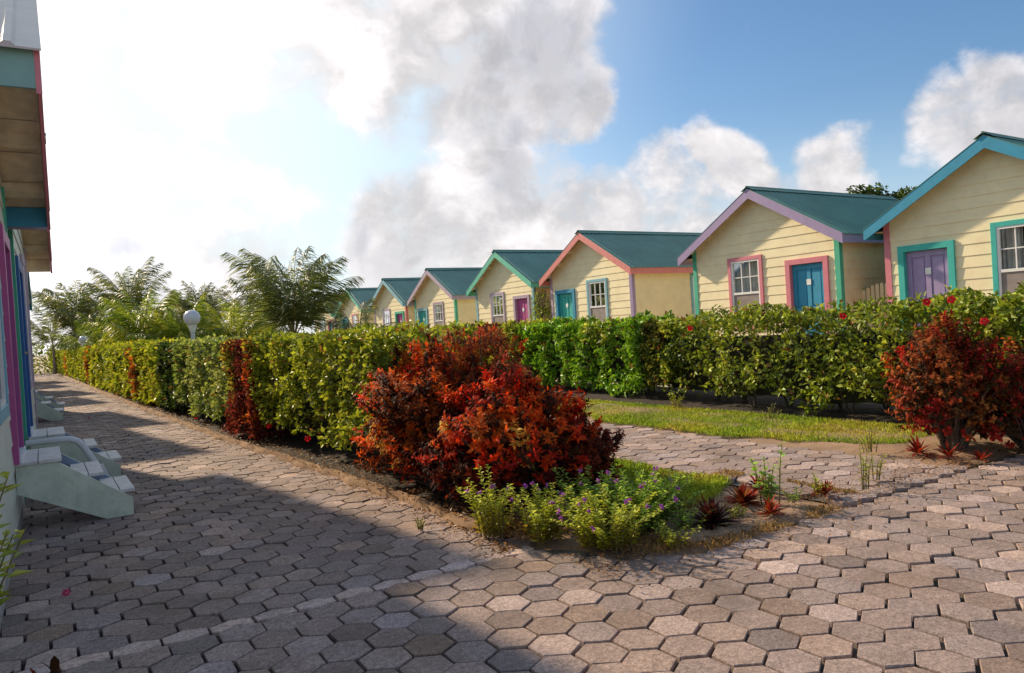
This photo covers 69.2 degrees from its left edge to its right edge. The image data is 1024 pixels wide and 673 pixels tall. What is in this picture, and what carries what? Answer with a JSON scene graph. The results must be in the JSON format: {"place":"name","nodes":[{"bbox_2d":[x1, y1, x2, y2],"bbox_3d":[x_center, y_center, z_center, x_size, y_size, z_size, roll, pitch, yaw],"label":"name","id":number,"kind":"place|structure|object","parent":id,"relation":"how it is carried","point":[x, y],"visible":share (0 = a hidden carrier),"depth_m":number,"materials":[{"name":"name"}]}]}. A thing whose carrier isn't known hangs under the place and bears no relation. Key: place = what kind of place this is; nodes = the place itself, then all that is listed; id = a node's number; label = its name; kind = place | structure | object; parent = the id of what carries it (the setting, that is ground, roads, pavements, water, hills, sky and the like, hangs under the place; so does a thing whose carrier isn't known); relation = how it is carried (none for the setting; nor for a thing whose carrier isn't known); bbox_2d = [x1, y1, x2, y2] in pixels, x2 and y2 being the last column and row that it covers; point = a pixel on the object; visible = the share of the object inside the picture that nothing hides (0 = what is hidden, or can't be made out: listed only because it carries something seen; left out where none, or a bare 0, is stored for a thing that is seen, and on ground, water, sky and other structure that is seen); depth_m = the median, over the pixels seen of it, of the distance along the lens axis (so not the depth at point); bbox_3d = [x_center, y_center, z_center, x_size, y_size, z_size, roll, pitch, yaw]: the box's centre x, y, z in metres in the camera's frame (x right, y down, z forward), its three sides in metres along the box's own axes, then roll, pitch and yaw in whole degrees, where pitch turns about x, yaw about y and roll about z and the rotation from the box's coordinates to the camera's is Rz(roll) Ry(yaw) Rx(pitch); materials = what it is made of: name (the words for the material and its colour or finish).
{"place":"outdoors","nodes":[
{"label":"outdoors","id":0,"kind":"place"},
{"bbox_2d":[0,371,574,672],"bbox_3d":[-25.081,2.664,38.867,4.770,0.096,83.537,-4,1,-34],"label":"paved path","id":1,"kind":"structure","parent":0,"point":[335,538],"depth_m":6.01,"materials":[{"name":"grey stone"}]},
{"bbox_2d":[36,398,63,420],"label":"door steps","id":2,"kind":"structure","parent":1,"relation":"on","point":[46,410],"depth_m":18.09,"materials":[{"name":"paint"}]},
{"bbox_2d":[35,390,64,412],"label":"door steps","id":3,"kind":"structure","parent":1,"relation":"on","point":[42,397],"depth_m":20.29,"materials":[{"name":"paint"}]},
{"bbox_2d":[25,436,108,475],"bbox_3d":[-5.078,1.496,8.528,0.825,0.714,0.149,-4,1,-32],"label":"drain pipe","id":4,"kind":"object","parent":1,"relation":"on","point":[84,448],"visible":0.56,"depth_m":8.51,"materials":[{"name":"white plastic"}]},
{"bbox_2d":[15,446,134,518],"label":"door steps","id":5,"kind":"structure","parent":1,"relation":"on","point":[53,475],"depth_m":7.14,"materials":[{"name":"paint"}]},
{"bbox_2d":[29,426,121,476],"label":"door steps","id":6,"kind":"structure","parent":1,"relation":"on","point":[107,459],"depth_m":9.39,"materials":[{"name":"paint"}]},
{"bbox_2d":[49,370,504,536],"bbox_3d":[-23.406,2.484,40.169,0.418,0.080,83.038,-4,1,-34],"label":"path edge","id":7,"kind":"object","parent":1,"relation":"on","point":[352,480],"visible":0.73,"depth_m":8.51,"materials":[{"name":"grey concrete"}]},
{"bbox_2d":[456,464,527,538],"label":"flowering plant","id":8,"kind":"object","parent":1,"relation":"on","point":[496,517],"visible":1,"depth_m":5.76,"materials":[{"name":"green plant"}]},
{"bbox_2d":[19,455,1023,672],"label":"paved crossing","id":9,"kind":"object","parent":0,"point":[511,607],"visible":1,"depth_m":4.16,"materials":[{"name":"grey stone"}]},
{"bbox_2d":[0,471,34,616],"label":"leafy shrub","id":10,"kind":"object","parent":9,"relation":"on","point":[6,533],"visible":1,"depth_m":2.55,"materials":[{"name":"green plant"}]},
{"bbox_2d":[10,656,65,672],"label":"croton shrub","id":11,"kind":"object","parent":9,"relation":"on","point":[54,667],"visible":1,"depth_m":2.75,"materials":[{"name":"red plant"}]},
{"bbox_2d":[547,442,1023,591],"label":"leaf litter","id":12,"kind":"object","parent":9,"relation":"on","point":[795,514],"visible":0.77,"depth_m":5.97,"materials":[{"name":"brown plant"}]},
{"bbox_2d":[29,0,1023,355],"label":"sky","id":13,"kind":"structure","parent":0,"point":[391,138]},
{"bbox_2d":[33,355,1020,503],"bbox_3d":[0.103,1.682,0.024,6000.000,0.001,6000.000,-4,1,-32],"label":"ground","id":14,"kind":"structure","parent":0,"point":[556,380],"depth_m":7.86,"materials":[{"name":"brown soil"}]},
{"bbox_2d":[0,0,50,625],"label":"cottage","id":15,"kind":"structure","parent":14,"relation":"on","point":[24,195],"depth_m":6.97,"materials":[{"name":"beige paint"}]},
{"bbox_2d":[0,280,9,425],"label":"window","id":16,"kind":"structure","parent":15,"relation":"in","point":[4,394],"depth_m":6.04,"materials":[{"name":"blue paint"}]},
{"bbox_2d":[0,223,25,464],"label":"door","id":17,"kind":"structure","parent":15,"relation":"in","point":[18,448],"depth_m":6.79,"materials":[{"name":"blue paint"}]},
{"bbox_2d":[7,133,52,449],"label":"cottage","id":18,"kind":"structure","parent":14,"relation":"on","point":[30,249],"depth_m":9.90,"materials":[{"name":"beige paint"}]},
{"bbox_2d":[15,255,34,437],"bbox_3d":[-6.291,0.137,9.450,0.200,2.210,1.200,-4,1,-31],"label":"door","id":19,"kind":"structure","parent":18,"relation":"in","point":[19,273],"depth_m":9.00,"materials":[{"name":"blue paint"}]},
{"bbox_2d":[19,254,33,388],"bbox_3d":[-7.267,-0.201,11.054,0.095,1.940,1.130,-4,1,-31],"label":"window","id":20,"kind":"structure","parent":18,"relation":"in","point":[22,261],"depth_m":11.42,"materials":[{"name":"purple paint"}]},
{"bbox_2d":[30,304,84,373],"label":"palm tree","id":21,"kind":"object","parent":14,"relation":"on","point":[47,338],"visible":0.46,"depth_m":60.82,"materials":[{"name":"green plant"}]},
{"bbox_2d":[32,338,89,373],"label":"bush","id":22,"kind":"object","parent":14,"relation":"on","point":[50,358],"visible":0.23,"depth_m":63.93,"materials":[{"name":"green plant"}]},
{"bbox_2d":[31,279,122,346],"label":"palm tree","id":23,"kind":"object","parent":14,"relation":"on","point":[61,311],"visible":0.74,"depth_m":50.93,"materials":[{"name":"green plant"}]},
{"bbox_2d":[50,311,124,354],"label":"palm tree","id":24,"kind":"object","parent":14,"relation":"on","point":[94,340],"visible":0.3,"depth_m":43.17,"materials":[{"name":"green plant"}]},
{"bbox_2d":[60,299,149,342],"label":"palm tree","id":25,"kind":"object","parent":14,"relation":"on","point":[91,316],"visible":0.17,"depth_m":49.96,"materials":[{"name":"green plant"}]},
{"bbox_2d":[85,257,172,326],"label":"palm tree","id":26,"kind":"object","parent":14,"relation":"on","point":[137,284],"visible":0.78,"depth_m":40.67,"materials":[{"name":"green plant"}]},
{"bbox_2d":[82,286,197,344],"bbox_3d":[-16.453,-0.070,33.383,5.021,4.611,5.490,-4,1,-32],"label":"palm tree","id":27,"kind":"object","parent":14,"relation":"on","point":[118,323],"visible":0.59,"depth_m":32.57,"materials":[{"name":"green plant"}]},
{"bbox_2d":[125,292,241,341],"bbox_3d":[-14.041,0.091,31.965,4.821,4.037,4.062,-4,1,-32],"label":"palm tree","id":28,"kind":"object","parent":14,"relation":"on","point":[176,325],"visible":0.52,"depth_m":31.55,"materials":[{"name":"green plant"}]},
{"bbox_2d":[163,281,241,326],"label":"palm tree","id":29,"kind":"object","parent":14,"relation":"on","point":[183,305],"visible":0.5,"depth_m":43.60,"materials":[{"name":"green plant"}]},
{"bbox_2d":[199,297,285,339],"bbox_3d":[-12.694,0.102,34.542,4.693,3.780,4.954,-3,1,17],"label":"palm tree","id":30,"kind":"object","parent":14,"relation":"on","point":[239,326],"visible":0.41,"depth_m":34.02,"materials":[{"name":"green plant"}]},
{"bbox_2d":[218,298,289,336],"bbox_3d":[-13.545,-0.136,38.936,4.485,4.232,5.091,-4,1,-12],"label":"palm tree","id":31,"kind":"object","parent":14,"relation":"on","point":[228,308],"visible":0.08,"depth_m":37.99,"materials":[{"name":"green plant"}]},
{"bbox_2d":[220,245,364,334],"bbox_3d":[-8.873,-1.112,30.941,5.832,5.828,6.379,-4,1,-32],"label":"palm tree","id":32,"kind":"object","parent":14,"relation":"on","point":[302,299],"visible":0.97,"depth_m":30.39,"materials":[{"name":"green plant"}]},
{"bbox_2d":[58,372,578,523],"bbox_3d":[-23.237,2.428,41.644,3.921,0.119,84.700,-4,1,-32],"label":"soil bed","id":33,"kind":"object","parent":14,"relation":"on","point":[313,447],"visible":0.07,"depth_m":9.83,"materials":[{"name":"brown soil"}]},
{"bbox_2d":[48,336,203,410],"bbox_3d":[-26.602,1.668,46.306,2.102,2.230,65.840,-4,1,-34],"label":"hedge","id":34,"kind":"object","parent":33,"relation":"on","point":[128,369],"visible":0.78,"depth_m":25.12,"materials":[{"name":"green plant"}]},
{"bbox_2d":[183,310,201,417],"bbox_3d":[-7.004,0.649,16.391,0.356,2.478,0.356,-4,1,-32],"label":"garden lamp","id":35,"kind":"object","parent":33,"relation":"on","point":[191,318],"visible":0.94,"depth_m":16.29,"materials":[{"name":"paint"}]},
{"bbox_2d":[170,332,297,421],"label":"hedge","id":36,"kind":"object","parent":33,"relation":"on","point":[198,359],"visible":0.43,"depth_m":14.86,"materials":[{"name":"green plant"}]},
{"bbox_2d":[218,331,308,440],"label":"croton hedge","id":37,"kind":"object","parent":33,"relation":"on","point":[237,405],"visible":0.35,"depth_m":12.19,"materials":[{"name":"red plant"}]},
{"bbox_2d":[89,386,606,556],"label":"fallen leaves","id":38,"kind":"object","parent":33,"relation":"on","point":[518,533],"visible":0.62,"depth_m":7.52,"materials":[{"name":"brown plant"}]},
{"bbox_2d":[246,319,484,457],"bbox_3d":[-2.182,0.708,10.327,1.959,1.900,4.712,-4,1,-32],"label":"hedge","id":39,"kind":"object","parent":33,"relation":"on","point":[319,387],"visible":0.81,"depth_m":9.57,"materials":[{"name":"green plant"}]},
{"bbox_2d":[349,332,504,482],"bbox_3d":[-0.910,0.785,7.860,1.628,1.675,1.712,-3,1,10],"label":"croton shrub","id":40,"kind":"object","parent":33,"relation":"on","point":[418,390],"visible":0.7,"depth_m":7.46,"materials":[{"name":"red plant"}]},
{"bbox_2d":[315,294,340,332],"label":"cottage","id":41,"kind":"structure","parent":14,"relation":"on","point":[331,325],"depth_m":54.56,"materials":[{"name":"beige paint"}]},
{"bbox_2d":[335,287,377,328],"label":"cottage","id":42,"kind":"structure","parent":14,"relation":"on","point":[361,296],"depth_m":50.12,"materials":[{"name":"beige paint"}]},
{"bbox_2d":[323,297,405,329],"bbox_3d":[-5.268,0.098,27.316,3.576,3.080,3.245,-4,1,-32],"label":"palm tree","id":43,"kind":"object","parent":14,"relation":"on","point":[365,319],"visible":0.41,"depth_m":27.12,"materials":[{"name":"green plant"}]},
{"bbox_2d":[369,277,420,327],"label":"cottage","id":44,"kind":"structure","parent":14,"relation":"on","point":[391,296],"depth_m":42.97,"materials":[{"name":"beige paint"}]},
{"bbox_2d":[407,267,481,327],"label":"cottage","id":45,"kind":"structure","parent":14,"relation":"on","point":[438,296],"depth_m":37.77,"materials":[{"name":"beige paint"}]},
{"bbox_2d":[417,308,428,325],"bbox_3d":[-4.654,-0.390,39.409,0.200,2.210,1.200,-4,1,-32],"label":"door","id":46,"kind":"structure","parent":45,"relation":"in","point":[422,314],"depth_m":39.45,"materials":[{"name":"teal paint"}]},
{"bbox_2d":[433,301,444,325],"bbox_3d":[-3.698,-0.802,37.812,0.095,1.940,1.130,-4,1,-32],"label":"window","id":47,"kind":"structure","parent":45,"relation":"in","point":[438,309],"depth_m":37.84,"materials":[{"name":"purple paint"}]},
{"bbox_2d":[466,250,562,323],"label":"cottage","id":48,"kind":"structure","parent":14,"relation":"on","point":[503,285],"depth_m":31.06,"materials":[{"name":"beige paint"}]},
{"bbox_2d":[490,292,505,323],"bbox_3d":[-0.566,-0.906,31.639,0.095,1.940,1.130,-4,1,-32],"label":"window","id":49,"kind":"structure","parent":48,"relation":"in","point":[497,302],"depth_m":31.66,"materials":[{"name":"purple paint"}]},
{"bbox_2d":[513,294,530,322],"bbox_3d":[0.483,-0.573,30.081,0.200,2.210,1.200,-4,1,-32],"label":"door","id":50,"kind":"structure","parent":48,"relation":"in","point":[521,303],"depth_m":30.17,"materials":[{"name":"paint"}]},
{"bbox_2d":[527,289,551,320],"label":"climbing shrub","id":51,"kind":"object","parent":14,"relation":"on","point":[540,310],"visible":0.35,"depth_m":28.87,"materials":[{"name":"green plant"}]},
{"bbox_2d":[539,230,700,336],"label":"cottage","id":52,"kind":"structure","parent":14,"relation":"on","point":[602,275],"depth_m":25.82,"materials":[{"name":"beige paint"}]},
{"bbox_2d":[555,289,576,319],"bbox_3d":[2.070,-0.635,27.583,0.200,2.210,1.200,-4,1,-32],"label":"door","id":53,"kind":"structure","parent":52,"relation":"in","point":[565,300],"depth_m":27.62,"materials":[{"name":"teal paint"}]},
{"bbox_2d":[586,278,608,321],"bbox_3d":[3.027,-1.047,25.985,0.095,1.940,1.130,-4,1,-32],"label":"window","id":54,"kind":"structure","parent":52,"relation":"in","point":[596,289],"depth_m":25.98,"materials":[{"name":"blue paint"}]},
{"bbox_2d":[690,273,695,316],"bbox_3d":[6.730,-1.278,26.203,1.130,1.940,0.095,-4,1,-32],"label":"window","id":55,"kind":"structure","parent":52,"relation":"in","point":[691,274],"depth_m":25.88,"materials":[{"name":"blue paint"}]},
{"bbox_2d":[505,475,838,558],"bbox_3d":[-0.664,1.550,8.819,2.939,0.090,8.340,-4,1,-32],"label":"sandy bed","id":56,"kind":"object","parent":14,"relation":"on","point":[568,540],"visible":0.08,"depth_m":5.65,"materials":[{"name":"brown soil"}]},
{"bbox_2d":[387,414,534,511],"bbox_3d":[-0.586,1.137,7.269,1.041,0.959,2.717,-4,1,-32],"label":"croton shrub","id":57,"kind":"object","parent":56,"relation":"on","point":[457,476],"visible":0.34,"depth_m":6.73,"materials":[{"name":"red plant"}]},
{"bbox_2d":[413,321,544,447],"bbox_3d":[-0.396,0.708,8.071,1.486,1.758,1.804,-4,1,-15],"label":"croton shrub","id":58,"kind":"object","parent":56,"relation":"on","point":[498,352],"visible":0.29,"depth_m":7.80,"materials":[{"name":"red plant"}]},
{"bbox_2d":[411,351,607,501],"bbox_3d":[0.015,0.857,6.989,1.583,1.450,1.930,-3,1,29],"label":"croton shrub","id":59,"kind":"object","parent":56,"relation":"on","point":[507,412],"visible":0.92,"depth_m":6.61,"materials":[{"name":"red plant"}]},
{"bbox_2d":[506,481,581,545],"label":"flowering plant","id":60,"kind":"object","parent":56,"relation":"on","point":[541,523],"visible":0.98,"depth_m":5.56,"materials":[{"name":"green plant"}]},
{"bbox_2d":[532,412,625,493],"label":"croton shrub","id":61,"kind":"object","parent":56,"relation":"on","point":[601,449],"visible":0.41,"depth_m":6.88,"materials":[{"name":"red plant"}]},
{"bbox_2d":[552,465,632,515],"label":"flowering plant","id":62,"kind":"object","parent":56,"relation":"on","point":[584,486],"visible":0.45,"depth_m":6.04,"materials":[{"name":"green plant"}]},
{"bbox_2d":[546,483,664,552],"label":"flowering plant","id":63,"kind":"object","parent":56,"relation":"on","point":[594,531],"visible":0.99,"depth_m":5.26,"materials":[{"name":"green plant"}]},
{"bbox_2d":[586,466,685,534],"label":"flowering plant","id":64,"kind":"object","parent":56,"relation":"on","point":[650,523],"visible":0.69,"depth_m":5.64,"materials":[{"name":"green plant"}]},
{"bbox_2d":[610,470,694,521],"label":"flowering plant","id":65,"kind":"object","parent":56,"relation":"on","point":[667,510],"visible":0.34,"depth_m":5.92,"materials":[{"name":"green plant"}]},
{"bbox_2d":[466,468,862,555],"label":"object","id":66,"kind":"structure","parent":56,"relation":"on","point":[715,540],"depth_m":5.48,"materials":[{"name":"brown plant"}]},
{"bbox_2d":[651,520,700,549],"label":"broadleaf weed","id":67,"kind":"object","parent":56,"relation":"on","point":[669,540],"visible":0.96,"depth_m":5.26,"materials":[{"name":"green plant"}]},
{"bbox_2d":[657,474,704,508],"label":"broadleaf weed","id":68,"kind":"object","parent":56,"relation":"on","point":[689,502],"visible":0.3,"depth_m":6.17,"materials":[{"name":"green plant"}]},
{"bbox_2d":[665,500,714,531],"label":"broadleaf weed","id":69,"kind":"object","parent":56,"relation":"on","point":[683,517],"visible":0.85,"depth_m":5.60,"materials":[{"name":"green plant"}]},
{"bbox_2d":[686,492,743,530],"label":"spiky plant","id":70,"kind":"object","parent":56,"relation":"on","point":[713,518],"visible":0.93,"depth_m":5.60,"materials":[{"name":"red plant"}]},
{"bbox_2d":[722,483,764,508],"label":"spiky plant","id":71,"kind":"object","parent":56,"relation":"on","point":[743,495],"visible":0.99,"depth_m":6.19,"materials":[{"name":"red plant"}]},
{"bbox_2d":[749,455,778,503],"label":"tall weed","id":72,"kind":"object","parent":56,"relation":"on","point":[765,485],"visible":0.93,"depth_m":6.17,"materials":[{"name":"green plant"}]},
{"bbox_2d":[752,493,787,515],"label":"spiky plant","id":73,"kind":"object","parent":56,"relation":"on","point":[769,506],"visible":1,"depth_m":5.81,"materials":[{"name":"red plant"}]},
{"bbox_2d":[775,440,785,504],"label":"tall weed","id":74,"kind":"object","parent":56,"relation":"on","point":[780,461],"visible":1,"depth_m":6.19,"materials":[{"name":"green plant"}]},
{"bbox_2d":[809,472,831,497],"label":"broadleaf weed","id":75,"kind":"object","parent":56,"relation":"on","point":[816,485],"visible":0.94,"depth_m":6.33,"materials":[{"name":"green plant"}]},
{"bbox_2d":[809,479,842,497],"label":"spiky plant","id":76,"kind":"object","parent":56,"relation":"on","point":[824,488],"visible":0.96,"depth_m":6.30,"materials":[{"name":"red plant"}]},
{"bbox_2d":[544,453,1023,672],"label":"joint sand","id":77,"kind":"structure","parent":14,"relation":"on","point":[855,650],"depth_m":4.49,"materials":[{"name":"beige sand"}]},
{"bbox_2d":[676,186,898,335],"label":"cottage","id":78,"kind":"structure","parent":14,"relation":"on","point":[795,249],"depth_m":18.95,"materials":[{"name":"beige paint"}]},
{"bbox_2d":[727,254,765,329],"bbox_3d":[6.300,-1.160,19.772,0.212,1.940,1.130,-4,1,-32],"label":"window","id":79,"kind":"structure","parent":78,"relation":"in","point":[745,274],"depth_m":19.83,"materials":[{"name":"pink paint"}]},
{"bbox_2d":[784,255,832,334],"bbox_3d":[7.300,-0.823,18.183,0.200,2.210,1.200,-4,1,-32],"label":"door","id":80,"kind":"structure","parent":78,"relation":"in","point":[807,281],"depth_m":18.20,"materials":[{"name":"blue paint"}]},
{"bbox_2d":[862,283,886,329],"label":"picket fence","id":81,"kind":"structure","parent":78,"relation":"attached to","point":[873,291],"depth_m":17.59,"materials":[{"name":"beige paint"}]},
{"bbox_2d":[846,182,916,200],"bbox_3d":[13.340,-2.575,26.634,2.664,6.036,2.650,-4,1,-32],"label":"broadleaf tree","id":82,"kind":"object","parent":14,"relation":"on","point":[870,189],"visible":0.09,"depth_m":26.54,"materials":[{"name":"green plant"}]},
{"bbox_2d":[861,131,1023,330],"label":"cottage","id":83,"kind":"structure","parent":14,"relation":"on","point":[957,221],"depth_m":15.18,"materials":[{"name":"beige paint"}]},
{"bbox_2d":[897,240,956,330],"bbox_3d":[8.953,-0.892,15.918,0.200,2.210,1.200,-4,1,-32],"label":"door","id":84,"kind":"structure","parent":83,"relation":"in","point":[926,267],"depth_m":15.94,"materials":[{"name":"purple paint"}]},
{"bbox_2d":[990,218,1023,296],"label":"window","id":85,"kind":"structure","parent":83,"relation":"in","point":[1007,247],"depth_m":14.63,"materials":[{"name":"teal paint"}]},
{"bbox_2d":[950,332,1023,452],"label":"croton shrub","id":86,"kind":"object","parent":14,"relation":"on","point":[1014,428],"visible":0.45,"depth_m":7.61,"materials":[{"name":"red plant"}]},
{"bbox_2d":[509,456,732,509],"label":"grass","id":87,"kind":"structure","parent":0,"point":[711,486],"depth_m":7.18,"materials":[{"name":"green plant"}]},
{"bbox_2d":[558,397,934,443],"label":"lawn grass","id":88,"kind":"structure","parent":0,"point":[807,425],"depth_m":10.45,"materials":[{"name":"green plant"}]},
{"bbox_2d":[547,416,967,507],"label":"paved walk","id":89,"kind":"structure","parent":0,"point":[672,450],"depth_m":7.92,"materials":[{"name":"concrete"}]},
{"bbox_2d":[858,444,873,489],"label":"tall weed","id":90,"kind":"object","parent":89,"relation":"on","point":[864,485],"visible":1,"depth_m":6.49,"materials":[{"name":"green plant"}]},
{"bbox_2d":[858,453,885,479],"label":"tall weed","id":91,"kind":"object","parent":89,"relation":"on","point":[878,471],"visible":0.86,"depth_m":6.77,"materials":[{"name":"green plant"}]},
{"bbox_2d":[524,381,1008,436],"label":"hedge soil","id":92,"kind":"structure","parent":0,"point":[864,411],"depth_m":12.77,"materials":[{"name":"brown soil"}]},
{"bbox_2d":[296,317,553,377],"bbox_3d":[-10.649,0.769,36.818,2.028,2.098,43.072,-4,1,-32],"label":"hedge","id":93,"kind":"object","parent":92,"relation":"on","point":[510,329],"visible":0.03,"depth_m":19.03,"materials":[{"name":"green plant"}]},
{"bbox_2d":[515,309,677,396],"bbox_3d":[1.854,0.387,16.858,1.736,1.858,5.027,-4,1,-30],"label":"hedge","id":94,"kind":"object","parent":92,"relation":"on","point":[569,350],"visible":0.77,"depth_m":16.05,"materials":[{"name":"green plant"}]},
{"bbox_2d":[637,314,702,396],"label":"croton hedge","id":95,"kind":"object","parent":92,"relation":"on","point":[655,340],"visible":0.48,"depth_m":14.18,"materials":[{"name":"green plant"}]},
{"bbox_2d":[656,281,1023,416],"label":"hedge","id":96,"kind":"object","parent":92,"relation":"on","point":[841,367],"visible":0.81,"depth_m":10.96,"materials":[{"name":"green plant"}]},
{"bbox_2d":[550,402,1018,467],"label":"lawn soil","id":97,"kind":"structure","parent":0,"point":[889,450],"depth_m":8.50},
{"bbox_2d":[854,427,883,452],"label":"weed","id":98,"kind":"object","parent":97,"relation":"on","point":[869,445],"visible":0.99,"depth_m":8.06,"materials":[{"name":"green plant"}]},
{"bbox_2d":[897,433,936,456],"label":"spiky plant","id":99,"kind":"object","parent":97,"relation":"on","point":[916,447],"visible":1,"depth_m":7.81,"materials":[{"name":"red plant"}]},
{"bbox_2d":[934,440,967,460],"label":"spiky plant","id":100,"kind":"object","parent":97,"relation":"on","point":[949,452],"visible":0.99,"depth_m":7.53,"materials":[{"name":"red plant"}]},
{"bbox_2d":[881,309,1023,450],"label":"croton shrub","id":101,"kind":"object","parent":97,"relation":"on","point":[944,405],"visible":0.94,"depth_m":7.72,"materials":[{"name":"red plant"}]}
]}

